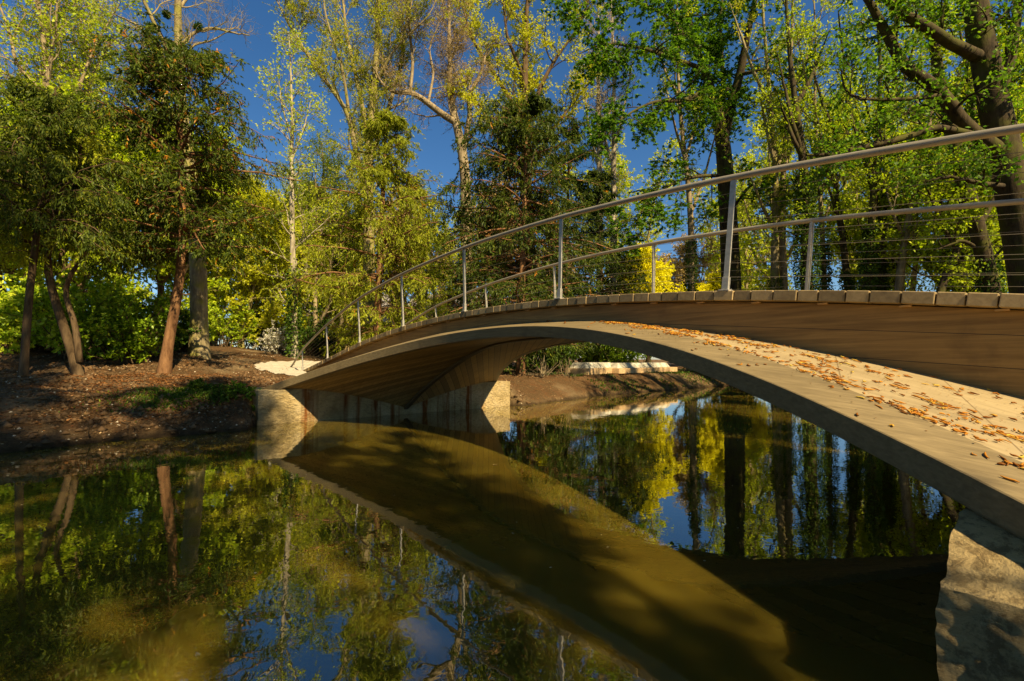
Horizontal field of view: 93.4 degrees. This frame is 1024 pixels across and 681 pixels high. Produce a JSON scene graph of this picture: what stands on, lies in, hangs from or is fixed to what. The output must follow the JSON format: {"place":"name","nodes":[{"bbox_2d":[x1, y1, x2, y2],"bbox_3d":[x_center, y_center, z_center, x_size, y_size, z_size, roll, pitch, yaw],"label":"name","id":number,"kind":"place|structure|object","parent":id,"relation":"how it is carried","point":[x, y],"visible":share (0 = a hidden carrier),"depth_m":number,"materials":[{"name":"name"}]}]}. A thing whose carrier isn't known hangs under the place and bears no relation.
{"place":"outdoors","nodes":[
{"label":"outdoors","id":0,"kind":"place"},
{"bbox_2d":[255,360,319,375],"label":"path","id":1,"kind":"structure","parent":0,"point":[281,366],"depth_m":15.38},
{"bbox_2d":[0,344,727,452],"bbox_3d":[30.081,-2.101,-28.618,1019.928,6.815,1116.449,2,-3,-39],"label":"ground","id":2,"kind":"structure","parent":0,"point":[10,442],"depth_m":10.51,"materials":[{"name":"brown soil"}]},
{"bbox_2d":[0,276,70,354],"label":"laurel bush","id":3,"kind":"object","parent":2,"relation":"on","point":[14,346],"visible":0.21,"depth_m":12.91,"materials":[{"name":"green plant"}]},
{"bbox_2d":[0,101,79,343],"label":"leafy tree","id":4,"kind":"object","parent":2,"relation":"on","point":[23,272],"visible":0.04,"depth_m":15.24,"materials":[{"name":"green plant"}]},
{"bbox_2d":[0,275,84,352],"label":"laurel bush","id":5,"kind":"object","parent":2,"relation":"on","point":[38,348],"visible":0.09,"depth_m":12.95,"materials":[{"name":"green plant"}]},
{"bbox_2d":[0,133,138,375],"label":"yew tree","id":6,"kind":"object","parent":2,"relation":"on","point":[73,347],"visible":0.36,"depth_m":10.73,"materials":[{"name":"green plant"}]},
{"bbox_2d":[0,0,139,292],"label":"budding tree","id":7,"kind":"object","parent":2,"relation":"on","point":[79,20],"visible":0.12,"depth_m":20.41,"materials":[{"name":"green plant"}]},
{"bbox_2d":[0,75,143,375],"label":"yew tree","id":8,"kind":"object","parent":2,"relation":"on","point":[27,137],"visible":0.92,"depth_m":9.98,"materials":[{"name":"green plant"}]},
{"bbox_2d":[3,268,144,359],"bbox_3d":[-11.726,-0.781,13.099,3.139,2.690,2.584,0,-2,-10],"label":"laurel bush","id":9,"kind":"object","parent":2,"relation":"on","point":[41,303],"visible":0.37,"depth_m":12.57,"materials":[{"name":"green plant"}]},
{"bbox_2d":[0,0,154,282],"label":"budding tree","id":10,"kind":"object","parent":2,"relation":"on","point":[49,65],"visible":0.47,"depth_m":19.07,"materials":[{"name":"green plant"}]},
{"bbox_2d":[0,73,168,304],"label":"leafy tree","id":11,"kind":"object","parent":2,"relation":"on","point":[69,266],"visible":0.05,"depth_m":17.45,"materials":[{"name":"green plant"}]},
{"bbox_2d":[0,266,172,359],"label":"laurel bush","id":12,"kind":"object","parent":2,"relation":"on","point":[7,314],"visible":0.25,"depth_m":12.97,"materials":[{"name":"green plant"}]},
{"bbox_2d":[42,111,176,308],"bbox_3d":[-16.003,-4.545,18.757,5.617,9.568,4.240,0,-2,-4],"label":"leafy tree","id":13,"kind":"object","parent":2,"relation":"on","point":[127,263],"visible":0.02,"depth_m":18.75,"materials":[{"name":"green plant"}]},
{"bbox_2d":[0,381,238,441],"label":"roots","id":14,"kind":"object","parent":2,"relation":"on","point":[134,427],"visible":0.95,"depth_m":7.94,"materials":[{"name":"brown plant"}]},
{"bbox_2d":[57,292,185,363],"bbox_3d":[-10.231,-0.363,12.857,2.672,2.012,2.707,2,-3,-39],"label":"laurel bush","id":15,"kind":"object","parent":2,"relation":"on","point":[131,342],"visible":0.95,"depth_m":12.62,"materials":[{"name":"green plant"}]},
{"bbox_2d":[0,372,285,423],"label":"leaf drift","id":16,"kind":"object","parent":2,"relation":"on","point":[148,380],"visible":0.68,"depth_m":9.47,"materials":[{"name":"brown plant"}]},
{"bbox_2d":[102,303,201,354],"bbox_3d":[-10.710,-0.403,14.421,2.352,1.705,2.418,2,-3,-39],"label":"bush","id":17,"kind":"object","parent":2,"relation":"on","point":[182,320],"visible":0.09,"depth_m":14.94,"materials":[{"name":"green plant"}]},
{"bbox_2d":[59,385,251,414],"bbox_3d":[-6.525,1.174,9.334,4.805,0.615,1.678,2,-3,-39],"label":"grass patch","id":18,"kind":"object","parent":2,"relation":"on","point":[177,393],"visible":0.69,"depth_m":9.20,"materials":[{"name":"green plant"}]},
{"bbox_2d":[85,0,261,359],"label":"bare tree","id":19,"kind":"object","parent":2,"relation":"on","point":[198,343],"visible":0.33,"depth_m":15.16,"materials":[{"name":"green plant"}]},
{"bbox_2d":[50,6,311,373],"bbox_3d":[-8.124,-3.395,12.190,5.266,8.762,5.063,0,-2,6],"label":"yew tree","id":20,"kind":"object","parent":2,"relation":"on","point":[164,75],"visible":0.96,"depth_m":11.75,"materials":[{"name":"green plant"}]},
{"bbox_2d":[124,99,248,316],"bbox_3d":[-14.891,-5.145,21.706,6.460,11.003,4.876,0,-2,-2],"label":"leafy tree","id":21,"kind":"object","parent":2,"relation":"on","point":[164,277],"visible":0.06,"depth_m":21.04,"materials":[{"name":"green plant"}]},
{"bbox_2d":[174,321,211,351],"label":"bush","id":22,"kind":"object","parent":2,"relation":"on","point":[184,348],"visible":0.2,"depth_m":16.66,"materials":[{"name":"green plant"}]},
{"bbox_2d":[186,377,212,389],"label":"plant","id":23,"kind":"object","parent":2,"relation":"on","point":[200,383],"visible":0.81,"depth_m":9.73,"materials":[{"name":"green plant"}]},
{"bbox_2d":[166,210,238,344],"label":"leafy tree","id":24,"kind":"object","parent":2,"relation":"on","point":[187,289],"visible":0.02,"depth_m":26.32,"materials":[{"name":"green plant"}]},
{"bbox_2d":[201,382,238,403],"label":"plant","id":25,"kind":"object","parent":2,"relation":"on","point":[221,393],"visible":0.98,"depth_m":9.55,"materials":[{"name":"green plant"}]},
{"bbox_2d":[184,285,280,347],"bbox_3d":[-13.626,-1.145,22.381,3.336,3.037,4.277,-1,-2,14],"label":"bush","id":26,"kind":"object","parent":2,"relation":"on","point":[220,327],"visible":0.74,"depth_m":22.12,"materials":[{"name":"green plant"}]},
{"bbox_2d":[226,380,260,399],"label":"plant","id":27,"kind":"object","parent":2,"relation":"on","point":[243,391],"visible":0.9,"depth_m":9.77,"materials":[{"name":"green plant"}]},
{"bbox_2d":[212,299,276,349],"bbox_3d":[-13.241,-0.728,24.078,3.245,3.048,3.225,1,-2,-19],"label":"bush","id":28,"kind":"object","parent":2,"relation":"on","point":[253,340],"visible":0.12,"depth_m":24.09,"materials":[{"name":"green plant"}]},
{"bbox_2d":[185,166,307,347],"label":"leafy tree","id":29,"kind":"object","parent":2,"relation":"on","point":[245,286],"visible":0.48,"depth_m":22.45,"materials":[{"name":"green plant"}]},
{"bbox_2d":[6,352,521,440],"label":"stone chips","id":30,"kind":"object","parent":2,"relation":"on","point":[129,391],"visible":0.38,"depth_m":9.18,"materials":[{"name":"stone"}]},
{"bbox_2d":[0,354,530,447],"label":"soil clods","id":31,"kind":"object","parent":2,"relation":"on","point":[49,379],"visible":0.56,"depth_m":9.05,"materials":[{"name":"brown soil"}]},
{"bbox_2d":[248,308,290,350],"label":"bush","id":32,"kind":"object","parent":2,"relation":"on","point":[270,329],"visible":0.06,"depth_m":24.58,"materials":[{"name":"green plant"}]},
{"bbox_2d":[253,320,300,355],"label":"flowering shrub","id":33,"kind":"object","parent":2,"relation":"on","point":[277,346],"visible":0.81,"depth_m":19.27,"materials":[{"name":"white plant"}]},
{"bbox_2d":[231,200,337,343],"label":"leafy tree","id":34,"kind":"object","parent":2,"relation":"on","point":[300,266],"visible":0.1,"depth_m":26.36,"materials":[{"name":"green plant"}]},
{"bbox_2d":[248,17,349,358],"bbox_3d":[-8.239,-5.901,18.623,3.493,13.626,3.393,2,-3,-39],"label":"birch tree","id":35,"kind":"object","parent":2,"relation":"on","point":[294,323],"visible":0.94,"depth_m":18.60,"materials":[{"name":"green plant"}]},
{"bbox_2d":[278,305,342,355],"bbox_3d":[-10.928,-0.488,26.431,3.121,2.929,4.527,-1,-2,23],"label":"bush","id":36,"kind":"object","parent":2,"relation":"on","point":[307,337],"visible":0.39,"depth_m":25.96,"materials":[{"name":"green plant"}]},
{"bbox_2d":[268,118,362,356],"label":"budding tree","id":37,"kind":"object","parent":2,"relation":"on","point":[305,201],"visible":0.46,"depth_m":26.70,"materials":[{"name":"green plant"}]},
{"bbox_2d":[304,318,343,357],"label":"bush","id":38,"kind":"object","parent":2,"relation":"on","point":[332,341],"visible":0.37,"depth_m":26.77,"materials":[{"name":"green plant"}]},
{"bbox_2d":[289,177,360,326],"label":"leafy tree","id":39,"kind":"object","parent":2,"relation":"on","point":[332,306],"visible":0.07,"depth_m":30.15,"materials":[{"name":"green plant"}]},
{"bbox_2d":[279,136,375,350],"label":"budding tree","id":40,"kind":"object","parent":2,"relation":"on","point":[338,185],"visible":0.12,"depth_m":30.87,"materials":[{"name":"green plant"}]},
{"bbox_2d":[306,214,376,355],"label":"leafy tree","id":41,"kind":"object","parent":2,"relation":"on","point":[342,267],"visible":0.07,"depth_m":31.55,"materials":[{"name":"green plant"}]},
{"bbox_2d":[304,294,405,322],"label":"house","id":42,"kind":"structure","parent":2,"relation":"on","point":[385,304],"depth_m":47.26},
{"bbox_2d":[257,106,458,357],"bbox_3d":[-5.640,-4.102,19.878,6.761,10.653,6.999,0,-2,4],"label":"yew tree","id":43,"kind":"object","parent":2,"relation":"on","point":[384,125],"visible":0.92,"depth_m":19.03,"materials":[{"name":"green plant"}]},
{"bbox_2d":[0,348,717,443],"bbox_3d":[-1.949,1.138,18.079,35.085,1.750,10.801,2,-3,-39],"label":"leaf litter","id":44,"kind":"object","parent":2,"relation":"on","point":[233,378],"visible":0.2,"depth_m":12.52,"materials":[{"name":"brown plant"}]},
{"bbox_2d":[337,315,384,339],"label":"bush","id":45,"kind":"object","parent":2,"relation":"on","point":[355,322],"visible":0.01,"depth_m":22.31,"materials":[{"name":"green plant"}]},
{"bbox_2d":[262,0,470,325],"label":"tall tree","id":46,"kind":"object","parent":2,"relation":"on","point":[377,11],"visible":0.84,"depth_m":23.98,"materials":[{"name":"green plant"}]},
{"bbox_2d":[252,381,509,425],"bbox_3d":[-2.990,1.903,12.216,6.544,1.607,1.353,2,-3,-39],"label":"stone abutment","id":47,"kind":"object","parent":2,"relation":"on","point":[283,406],"visible":0.25,"depth_m":10.78,"materials":[{"name":"beige stone"}]},
{"bbox_2d":[262,123,1023,539],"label":"footbridge","id":48,"kind":"object","parent":47,"relation":"on","point":[966,341],"visible":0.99,"depth_m":3.81,"materials":[{"name":"brown wood"}]},
{"bbox_2d":[521,320,1023,482],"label":"catkin litter","id":49,"kind":"object","parent":48,"relation":"on","point":[913,410],"visible":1,"depth_m":2.96,"materials":[{"name":"brown plant"}]},
{"bbox_2d":[606,324,1023,442],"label":"bud scales","id":50,"kind":"object","parent":48,"relation":"on","point":[848,376],"visible":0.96,"depth_m":3.19,"materials":[{"name":"brown plant"}]},
{"bbox_2d":[357,183,441,329],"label":"tree","id":51,"kind":"object","parent":2,"relation":"on","point":[384,255],"visible":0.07,"depth_m":38.79,"materials":[{"name":"green plant"}]},
{"bbox_2d":[360,307,442,334],"bbox_3d":[-5.169,-0.026,21.832,3.892,3.088,5.408,2,-3,-39],"label":"bush","id":52,"kind":"object","parent":2,"relation":"on","point":[438,312],"visible":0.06,"depth_m":21.50,"materials":[{"name":"green plant"}]},
{"bbox_2d":[406,187,459,318],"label":"tree","id":53,"kind":"object","parent":2,"relation":"on","point":[439,273],"visible":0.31,"depth_m":37.65,"materials":[{"name":"green plant"}]},
{"bbox_2d":[357,0,515,308],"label":"crooked tree","id":54,"kind":"object","parent":2,"relation":"on","point":[452,117],"visible":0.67,"depth_m":25.22,"materials":[{"name":"green plant"}]},
{"bbox_2d":[408,294,482,320],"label":"house","id":55,"kind":"structure","parent":2,"relation":"on","point":[430,304],"depth_m":51.86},
{"bbox_2d":[413,227,481,317],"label":"tree","id":56,"kind":"object","parent":2,"relation":"on","point":[452,301],"visible":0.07,"depth_m":45.70,"materials":[{"name":"green plant"}]},
{"bbox_2d":[453,173,543,308],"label":"tree","id":57,"kind":"object","parent":2,"relation":"on","point":[510,224],"visible":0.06,"depth_m":40.14,"materials":[{"name":"green plant"}]},
{"bbox_2d":[415,89,620,374],"bbox_3d":[0.254,-4.274,19.218,8.065,11.661,7.702,-1,-2,18],"label":"yew tree","id":58,"kind":"object","parent":2,"relation":"on","point":[511,137],"visible":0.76,"depth_m":18.65,"materials":[{"name":"green plant"}]},
{"bbox_2d":[436,0,611,368],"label":"tall tree","id":59,"kind":"object","parent":2,"relation":"on","point":[526,82],"visible":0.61,"depth_m":27.48,"materials":[{"name":"green plant"}]},
{"bbox_2d":[503,344,576,374],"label":"bush","id":60,"kind":"object","parent":2,"relation":"on","point":[564,353],"visible":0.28,"depth_m":21.08,"materials":[{"name":"green plant"}]},
{"bbox_2d":[520,355,563,376],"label":"bare shrub","id":61,"kind":"object","parent":2,"relation":"on","point":[542,373],"visible":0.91,"depth_m":17.93,"materials":[{"name":"brown plant"}]},
{"bbox_2d":[540,245,578,296],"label":"tree","id":62,"kind":"object","parent":2,"relation":"on","point":[552,263],"visible":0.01,"depth_m":47.84,"materials":[{"name":"green plant"}]},
{"bbox_2d":[555,357,583,377],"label":"bare shrub","id":63,"kind":"object","parent":2,"relation":"on","point":[567,372],"visible":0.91,"depth_m":18.24,"materials":[{"name":"brown plant"}]},
{"bbox_2d":[538,125,604,370],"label":"yew tree","id":64,"kind":"object","parent":2,"relation":"on","point":[581,185],"visible":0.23,"depth_m":23.01,"materials":[{"name":"green plant"}]},
{"bbox_2d":[567,362,611,374],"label":"stone slab","id":65,"kind":"structure","parent":2,"relation":"on","point":[594,368],"depth_m":20.22,"materials":[{"name":"beige stone"}]},
{"bbox_2d":[565,0,630,344],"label":"white trunk tree","id":66,"kind":"object","parent":2,"relation":"on","point":[598,105],"visible":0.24,"depth_m":30.41,"materials":[{"name":"green plant"}]},
{"bbox_2d":[557,169,657,362],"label":"yew tree","id":67,"kind":"object","parent":2,"relation":"on","point":[600,225],"visible":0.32,"depth_m":25.72,"materials":[{"name":"green plant"}]},
{"bbox_2d":[570,342,646,362],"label":"bush","id":68,"kind":"object","parent":2,"relation":"on","point":[614,356],"visible":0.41,"depth_m":25.04,"materials":[{"name":"green plant"}]},
{"bbox_2d":[583,2,641,294],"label":"white trunk tree","id":69,"kind":"object","parent":2,"relation":"on","point":[612,154],"visible":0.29,"depth_m":30.37,"materials":[{"name":"green plant"}]},
{"bbox_2d":[501,371,727,400],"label":"soil clods","id":70,"kind":"object","parent":2,"relation":"on","point":[606,379],"visible":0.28,"depth_m":19.36,"materials":[{"name":"brown soil"}]},
{"bbox_2d":[559,133,682,290],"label":"tree","id":71,"kind":"object","parent":2,"relation":"on","point":[627,184],"visible":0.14,"depth_m":38.50,"materials":[{"name":"green plant"}]},
{"bbox_2d":[530,369,723,392],"bbox_3d":[6.399,1.806,23.194,11.583,0.956,5.531,2,-3,-39],"label":"ground cover","id":72,"kind":"object","parent":2,"relation":"on","point":[670,372],"visible":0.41,"depth_m":20.55,"materials":[{"name":"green plant"}]},
{"bbox_2d":[610,362,676,373],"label":"stone slab","id":73,"kind":"structure","parent":2,"relation":"on","point":[622,368],"depth_m":22.68,"materials":[{"name":"beige stone"}]},
{"bbox_2d":[607,242,685,362],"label":"blossom tree","id":74,"kind":"object","parent":2,"relation":"on","point":[665,272],"visible":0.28,"depth_m":35.35,"materials":[{"name":"yellow plant"}]},
{"bbox_2d":[650,232,720,291],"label":"tree","id":75,"kind":"object","parent":2,"relation":"on","point":[679,273],"visible":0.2,"depth_m":49.33,"materials":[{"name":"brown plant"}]},
{"bbox_2d":[645,0,733,371],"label":"woodland tree","id":76,"kind":"object","parent":2,"relation":"on","point":[689,245],"visible":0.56,"depth_m":25.71,"materials":[{"name":"green plant"}]},
{"bbox_2d":[535,0,851,290],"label":"chestnut tree","id":77,"kind":"object","parent":2,"relation":"on","point":[712,47],"visible":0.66,"depth_m":24.13,"materials":[{"name":"green plant"}]},
{"bbox_2d":[686,267,743,290],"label":"blossom tree","id":78,"kind":"object","parent":2,"relation":"on","point":[711,286],"visible":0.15,"depth_m":37.43,"materials":[{"name":"yellow plant"}]},
{"bbox_2d":[673,154,765,290],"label":"tree","id":79,"kind":"object","parent":2,"relation":"on","point":[716,266],"visible":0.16,"depth_m":44.22,"materials":[{"name":"green plant"}]},
{"bbox_2d":[698,228,765,288],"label":"tree","id":80,"kind":"object","parent":2,"relation":"on","point":[702,244],"visible":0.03,"depth_m":49.60,"materials":[{"name":"green plant"}]},
{"bbox_2d":[725,0,802,289],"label":"woodland tree","id":81,"kind":"object","parent":2,"relation":"on","point":[776,282],"visible":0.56,"depth_m":24.14,"materials":[{"name":"green plant"}]},
{"bbox_2d":[703,94,844,290],"bbox_3d":[19.477,-8.087,36.799,7.345,20.742,11.464,0,-2,4],"label":"tree","id":82,"kind":"object","parent":2,"relation":"on","point":[764,274],"visible":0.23,"depth_m":36.33,"materials":[{"name":"green plant"}]},
{"bbox_2d":[747,0,857,289],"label":"woodland tree","id":83,"kind":"object","parent":2,"relation":"on","point":[782,252],"visible":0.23,"depth_m":24.43,"materials":[{"name":"green plant"}]},
{"bbox_2d":[748,0,865,289],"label":"woodland tree","id":84,"kind":"object","parent":2,"relation":"on","point":[793,125],"visible":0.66,"depth_m":20.72,"materials":[{"name":"green plant"}]},
{"bbox_2d":[761,0,864,290],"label":"woodland tree","id":85,"kind":"object","parent":2,"relation":"on","point":[825,268],"visible":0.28,"depth_m":22.63,"materials":[{"name":"green plant"}]},
{"bbox_2d":[782,0,877,290],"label":"woodland tree","id":86,"kind":"object","parent":2,"relation":"on","point":[848,281],"visible":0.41,"depth_m":21.10,"materials":[{"name":"green plant"}]},
{"bbox_2d":[814,0,912,290],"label":"woodland tree","id":87,"kind":"object","parent":2,"relation":"on","point":[866,266],"visible":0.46,"depth_m":19.85,"materials":[{"name":"green plant"}]},
{"bbox_2d":[810,78,933,289],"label":"tree","id":88,"kind":"object","parent":2,"relation":"on","point":[844,189],"visible":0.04,"depth_m":32.99,"materials":[{"name":"green plant"}]},
{"bbox_2d":[813,160,934,290],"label":"leafy tree","id":89,"kind":"object","parent":2,"relation":"on","point":[856,236],"visible":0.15,"depth_m":26.33,"materials":[{"name":"green plant"}]},
{"bbox_2d":[824,0,936,290],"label":"woodland tree","id":90,"kind":"object","parent":2,"relation":"on","point":[884,274],"visible":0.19,"depth_m":20.43,"materials":[{"name":"green plant"}]},
{"bbox_2d":[863,0,948,290],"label":"woodland tree","id":91,"kind":"object","parent":2,"relation":"on","point":[914,277],"visible":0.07,"depth_m":22.78,"materials":[{"name":"green plant"}]},
{"bbox_2d":[800,0,1023,293],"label":"old tree","id":92,"kind":"object","parent":2,"relation":"on","point":[991,71],"visible":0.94,"depth_m":12.17,"materials":[{"name":"green plant"}]},
{"bbox_2d":[855,8,976,291],"bbox_3d":[16.948,-6.825,19.782,4.857,16.292,4.464,0,-2,10],"label":"woodland tree","id":93,"kind":"object","parent":2,"relation":"on","point":[900,270],"visible":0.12,"depth_m":19.56,"materials":[{"name":"green plant"}]},
{"bbox_2d":[860,108,1023,292],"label":"leafy tree","id":94,"kind":"object","parent":2,"relation":"on","point":[933,257],"visible":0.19,"depth_m":19.04,"materials":[{"name":"green plant"}]},
{"bbox_2d":[863,36,1023,291],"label":"woodland tree","id":95,"kind":"object","parent":2,"relation":"on","point":[942,286],"visible":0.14,"depth_m":17.46,"materials":[{"name":"green plant"}]},
{"bbox_2d":[895,0,1023,294],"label":"old tree","id":96,"kind":"object","parent":2,"relation":"on","point":[987,269],"visible":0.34,"depth_m":14.52,"materials":[{"name":"green plant"}]},
{"bbox_2d":[901,73,1023,292],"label":"leafy tree","id":97,"kind":"object","parent":2,"relation":"on","point":[994,241],"visible":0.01,"depth_m":19.66,"materials":[{"name":"green plant"}]},
{"bbox_2d":[914,18,1023,284],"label":"leafy tree","id":98,"kind":"object","parent":2,"relation":"on","point":[1019,82],"visible":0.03,"depth_m":22.82,"materials":[{"name":"green plant"}]},
{"bbox_2d":[935,506,1023,680],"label":"stone abutment","id":99,"kind":"object","parent":2,"relation":"on","point":[979,615],"visible":0.72,"depth_m":1.65,"materials":[{"name":"beige stone"}]},
{"bbox_2d":[0,385,964,680],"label":"water","id":100,"kind":"structure","parent":0,"point":[782,545],"depth_m":3.32,"materials":[{"name":"green liquid"}]},
{"bbox_2d":[7,437,898,629],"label":"floating specks","id":101,"kind":"object","parent":100,"relation":"on","point":[549,567],"visible":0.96,"depth_m":3.85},
{"bbox_2d":[0,0,1023,359],"label":"sky","id":102,"kind":"structure","parent":0,"point":[437,156],"materials":[{"name":"blue"}]}
]}

